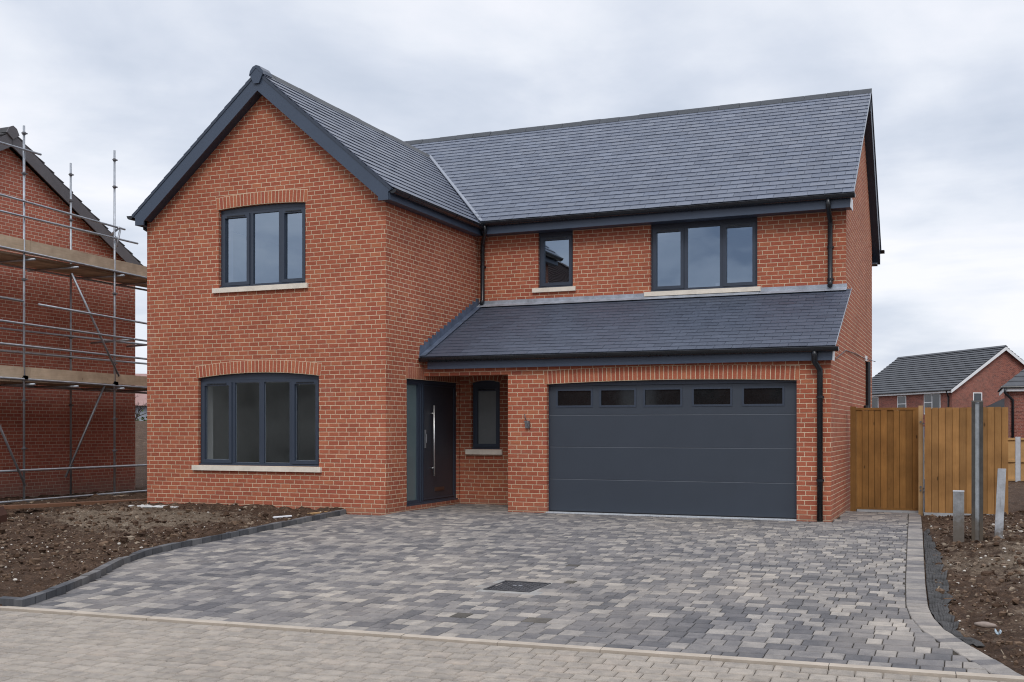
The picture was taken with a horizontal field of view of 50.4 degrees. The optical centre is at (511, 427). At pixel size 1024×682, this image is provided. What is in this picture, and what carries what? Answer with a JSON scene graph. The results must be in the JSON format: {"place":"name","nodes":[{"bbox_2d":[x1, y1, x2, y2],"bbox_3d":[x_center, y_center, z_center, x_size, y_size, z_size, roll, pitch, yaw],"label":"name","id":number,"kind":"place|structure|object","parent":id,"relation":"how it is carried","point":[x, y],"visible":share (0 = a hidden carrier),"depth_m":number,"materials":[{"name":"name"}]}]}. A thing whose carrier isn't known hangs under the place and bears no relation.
{"place":"outdoors","nodes":[
{"label":"outdoors","id":0,"kind":"place"},
{"bbox_2d":[0,610,1001,681],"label":"road","id":1,"kind":"structure","parent":0,"point":[38,647],"depth_m":8.80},
{"bbox_2d":[127,65,884,521],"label":"detached house","id":2,"kind":"structure","parent":0,"point":[667,313],"depth_m":19.94,"materials":[{"name":"red brick"}]},
{"bbox_2d":[192,373,321,471],"bbox_3d":[-4.648,-0.106,19.856,2.808,1.795,0.200,0,0,23],"label":"window","id":3,"kind":"structure","parent":2,"relation":"in","point":[231,380],"depth_m":19.86,"materials":[{"name":"plastic"}]},
{"bbox_2d":[212,203,307,292],"bbox_3d":[-4.563,-3.273,19.821,2.063,1.569,0.200,0,0,23],"label":"window","id":4,"kind":"structure","parent":2,"relation":"in","point":[263,247],"depth_m":19.86,"materials":[{"name":"glass"}]},
{"bbox_2d":[423,383,453,500],"bbox_3d":[-1.384,0.270,20.840,0.147,2.190,1.355,0,0,23],"label":"front door","id":5,"kind":"structure","parent":2,"relation":"in","point":[438,400],"depth_m":20.83,"materials":[{"name":"black metal"}]},
{"bbox_2d":[465,380,502,454],"bbox_3d":[-0.523,-0.204,21.388,0.778,1.460,0.200,0,0,23],"label":"window","id":6,"kind":"structure","parent":2,"relation":"in","point":[486,394],"depth_m":21.42,"materials":[{"name":"glass"}]},
{"bbox_2d":[532,231,575,292],"bbox_3d":[0.862,-3.327,21.765,0.916,1.226,0.200,0,0,23],"label":"window","id":7,"kind":"structure","parent":2,"relation":"in","point":[555,248],"depth_m":21.80,"materials":[{"name":"glass"}]},
{"bbox_2d":[549,382,796,518],"bbox_3d":[2.654,0.375,18.488,4.286,2.250,0.064,0,0,23],"label":"garage door","id":8,"kind":"structure","parent":2,"relation":"in","point":[715,450],"depth_m":18.41,"materials":[{"name":"metal"}]},
{"bbox_2d":[644,217,760,296],"bbox_3d":[3.608,-3.235,20.622,2.219,1.411,0.200,0,0,23],"label":"window","id":9,"kind":"structure","parent":2,"relation":"in","point":[710,256],"depth_m":20.65,"materials":[{"name":"glass"}]},
{"bbox_2d":[0,421,1023,675],"bbox_3d":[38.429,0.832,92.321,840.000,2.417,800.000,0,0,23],"label":"ground","id":10,"kind":"structure","parent":0,"point":[964,555],"depth_m":15.23,"materials":[{"name":"soil"}]},
{"bbox_2d":[0,506,6,522],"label":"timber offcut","id":11,"kind":"object","parent":10,"relation":"on","point":[3,515],"visible":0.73,"depth_m":17.84,"materials":[{"name":"brown wood"}]},
{"bbox_2d":[0,126,142,497],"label":"unfinished house","id":12,"kind":"structure","parent":10,"relation":"on","point":[47,428],"depth_m":25.29,"materials":[{"name":"brick"}]},
{"bbox_2d":[0,125,146,503],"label":"scaffolding","id":13,"kind":"object","parent":10,"relation":"on","point":[89,267],"visible":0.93,"depth_m":24.10,"materials":[{"name":"grey metal"}]},
{"bbox_2d":[0,498,146,508],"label":"plank","id":14,"kind":"object","parent":10,"relation":"on","point":[55,504],"visible":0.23,"depth_m":20.70,"materials":[{"name":"brown wood"}]},
{"bbox_2d":[135,374,146,420],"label":"house","id":15,"kind":"structure","parent":10,"relation":"on","point":[141,399],"depth_m":89.71,"materials":[{"name":"tile"}]},
{"bbox_2d":[135,396,146,420],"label":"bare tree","id":16,"kind":"object","parent":10,"relation":"on","point":[137,414],"visible":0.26,"depth_m":55.03,"materials":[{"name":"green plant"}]},
{"bbox_2d":[128,504,177,507],"bbox_3d":[-6.574,1.456,20.043,1.154,0.062,0.622,0,0,23],"label":"mortar spill","id":17,"kind":"object","parent":10,"relation":"on","point":[147,506],"visible":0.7,"depth_m":19.92,"materials":[{"name":"white concrete"}]},
{"bbox_2d":[0,509,345,606],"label":"kerb","id":18,"kind":"structure","parent":10,"relation":"on","point":[74,583],"depth_m":14.24,"materials":[{"name":"grey concrete"}]},
{"bbox_2d":[273,515,291,518],"bbox_3d":[-3.794,1.474,17.973,0.036,0.036,0.383,0,0,38],"label":"pipe offcut","id":19,"kind":"object","parent":10,"relation":"on","point":[286,516],"visible":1,"depth_m":17.95,"materials":[{"name":"plastic"}]},
{"bbox_2d":[0,606,1023,681],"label":"road edging","id":20,"kind":"object","parent":10,"relation":"on","point":[854,668],"visible":0.45,"depth_m":9.20,"materials":[{"name":"beige concrete"}]},
{"bbox_2d":[1,500,1022,629],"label":"pebbles","id":21,"kind":"object","parent":10,"relation":"on","point":[15,579],"visible":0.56,"depth_m":14.72,"materials":[{"name":"grey stone"}]},
{"bbox_2d":[1,500,1023,659],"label":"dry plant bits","id":22,"kind":"object","parent":10,"relation":"on","point":[328,509],"visible":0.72,"depth_m":14.77,"materials":[{"name":"brown plant"}]},
{"bbox_2d":[918,406,923,515],"bbox_3d":[7.075,0.585,18.783,0.097,1.930,0.120,0,0,23],"label":"latch post","id":23,"kind":"object","parent":10,"relation":"on","point":[920,464],"visible":0.9,"depth_m":18.75,"materials":[{"name":"brown wood"}]},
{"bbox_2d":[872,345,1023,437],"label":"brick house","id":24,"kind":"structure","parent":10,"relation":"on","point":[959,378],"depth_m":87.01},
{"bbox_2d":[872,397,878,407],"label":"window","id":25,"kind":"structure","parent":24,"relation":"in","point":[875,400],"depth_m":94.61,"materials":[{"name":"grey glass"}]},
{"bbox_2d":[897,395,905,407],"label":"window","id":26,"kind":"structure","parent":24,"relation":"in","point":[901,400],"depth_m":90.72,"materials":[{"name":"white plastic"}]},
{"bbox_2d":[924,393,940,413],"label":"window","id":27,"kind":"structure","parent":24,"relation":"in","point":[933,400],"depth_m":86.48,"materials":[{"name":"grey glass"}]},
{"bbox_2d":[973,392,981,403],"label":"window","id":28,"kind":"structure","parent":24,"relation":"in","point":[976,395],"depth_m":84.48,"materials":[{"name":"white plastic"}]},
{"bbox_2d":[923,529,984,646],"bbox_3d":[4.848,1.652,12.460,0.340,0.354,7.285,0,0,18],"label":"membrane","id":29,"kind":"object","parent":10,"relation":"on","point":[939,610],"visible":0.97,"depth_m":11.23,"materials":[{"name":"black plastic"}]},
{"bbox_2d":[953,490,963,541],"bbox_3d":[6.060,1.316,14.754,0.144,0.922,0.144,0,0,23],"label":"concrete post","id":30,"kind":"object","parent":10,"relation":"on","point":[958,515],"visible":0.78,"depth_m":14.69,"materials":[{"name":"grey concrete"}]},
{"bbox_2d":[924,407,1007,516],"bbox_3d":[7.655,0.626,18.325,1.330,1.948,0.081,0,0,23],"label":"fence","id":31,"kind":"object","parent":10,"relation":"on","point":[947,451],"visible":0.72,"depth_m":18.34,"materials":[{"name":"brown wood"}]},
{"bbox_2d":[924,438,1014,480],"bbox_3d":[13.174,0.910,31.389,2.460,1.240,0.082,0,0,23],"label":"fence","id":32,"kind":"object","parent":10,"relation":"on","point":[1011,459],"visible":0.12,"depth_m":30.97,"materials":[{"name":"brown wood"}]},
{"bbox_2d":[971,400,982,540],"bbox_3d":[6.268,0.718,14.646,0.147,2.165,0.123,0,0,23],"label":"slotted post","id":33,"kind":"object","parent":10,"relation":"on","point":[976,471],"visible":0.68,"depth_m":14.61,"materials":[{"name":"concrete"}]},
{"bbox_2d":[974,622,996,627],"bbox_3d":[4.194,1.747,9.630,0.188,0.054,0.080,0,0,33],"label":"stone","id":34,"kind":"object","parent":10,"relation":"on","point":[985,624],"visible":1,"depth_m":9.60,"materials":[{"name":"beige stone"}]},
{"bbox_2d":[986,398,1004,407],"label":"outbuilding","id":35,"kind":"structure","parent":10,"relation":"on","point":[1000,403],"depth_m":79.42,"materials":[{"name":"grey tile"}]},
{"bbox_2d":[994,469,1005,538],"bbox_3d":[6.513,1.164,14.522,0.158,1.230,0.123,0,0,23],"label":"concrete post","id":36,"kind":"object","parent":10,"relation":"on","point":[1000,500],"visible":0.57,"depth_m":14.47,"materials":[{"name":"grey concrete"}]},
{"bbox_2d":[997,369,1023,437],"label":"brick house","id":37,"kind":"structure","parent":10,"relation":"on","point":[1012,389],"depth_m":59.88,"materials":[{"name":"red brick"}]},
{"bbox_2d":[1015,437,1020,481],"bbox_3d":[14.389,1.045,30.925,0.130,1.570,0.100,0,0,23],"label":"fence post","id":38,"kind":"object","parent":10,"relation":"on","point":[1017,458],"visible":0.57,"depth_m":30.88,"materials":[{"name":"concrete"}]},
{"bbox_2d":[1021,438,1023,480],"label":"fence","id":39,"kind":"object","parent":10,"relation":"on","point":[1022,459],"visible":0.89,"depth_m":30.87,"materials":[{"name":"brown wood"}]},
{"bbox_2d":[0,0,1023,376],"label":"sky","id":40,"kind":"structure","parent":0,"point":[86,80],"materials":[{"name":"white"}]},
{"bbox_2d":[26,503,1022,675],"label":"driveway","id":41,"kind":"structure","parent":0,"point":[673,584],"depth_m":12.14,"materials":[{"name":"concrete"}]},
{"bbox_2d":[474,579,563,595],"bbox_3d":[0.054,1.776,11.939,0.925,0.096,0.836,0,0,23],"label":"manhole cover","id":42,"kind":"object","parent":41,"relation":"on","point":[521,587],"visible":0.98,"depth_m":11.90,"materials":[{"name":"metal"}]},
{"bbox_2d":[850,406,855,510],"bbox_3d":[6.138,0.565,19.553,0.095,1.890,0.100,0,0,23],"label":"gate post","id":43,"kind":"object","parent":41,"relation":"on","point":[852,458],"visible":1,"depth_m":19.50,"materials":[{"name":"brown wood"}]},
{"bbox_2d":[856,407,917,510],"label":"gate","id":44,"kind":"structure","parent":43,"relation":"attached to","point":[886,458],"depth_m":19.32,"materials":[{"name":"brown wood"}]},
{"bbox_2d":[857,509,917,512],"bbox_3d":[6.687,1.512,19.330,1.050,0.095,0.110,0,0,23],"label":"step","id":45,"kind":"object","parent":41,"relation":"on","point":[894,511],"visible":0.33,"depth_m":19.28,"materials":[{"name":"grey concrete"}]}
]}

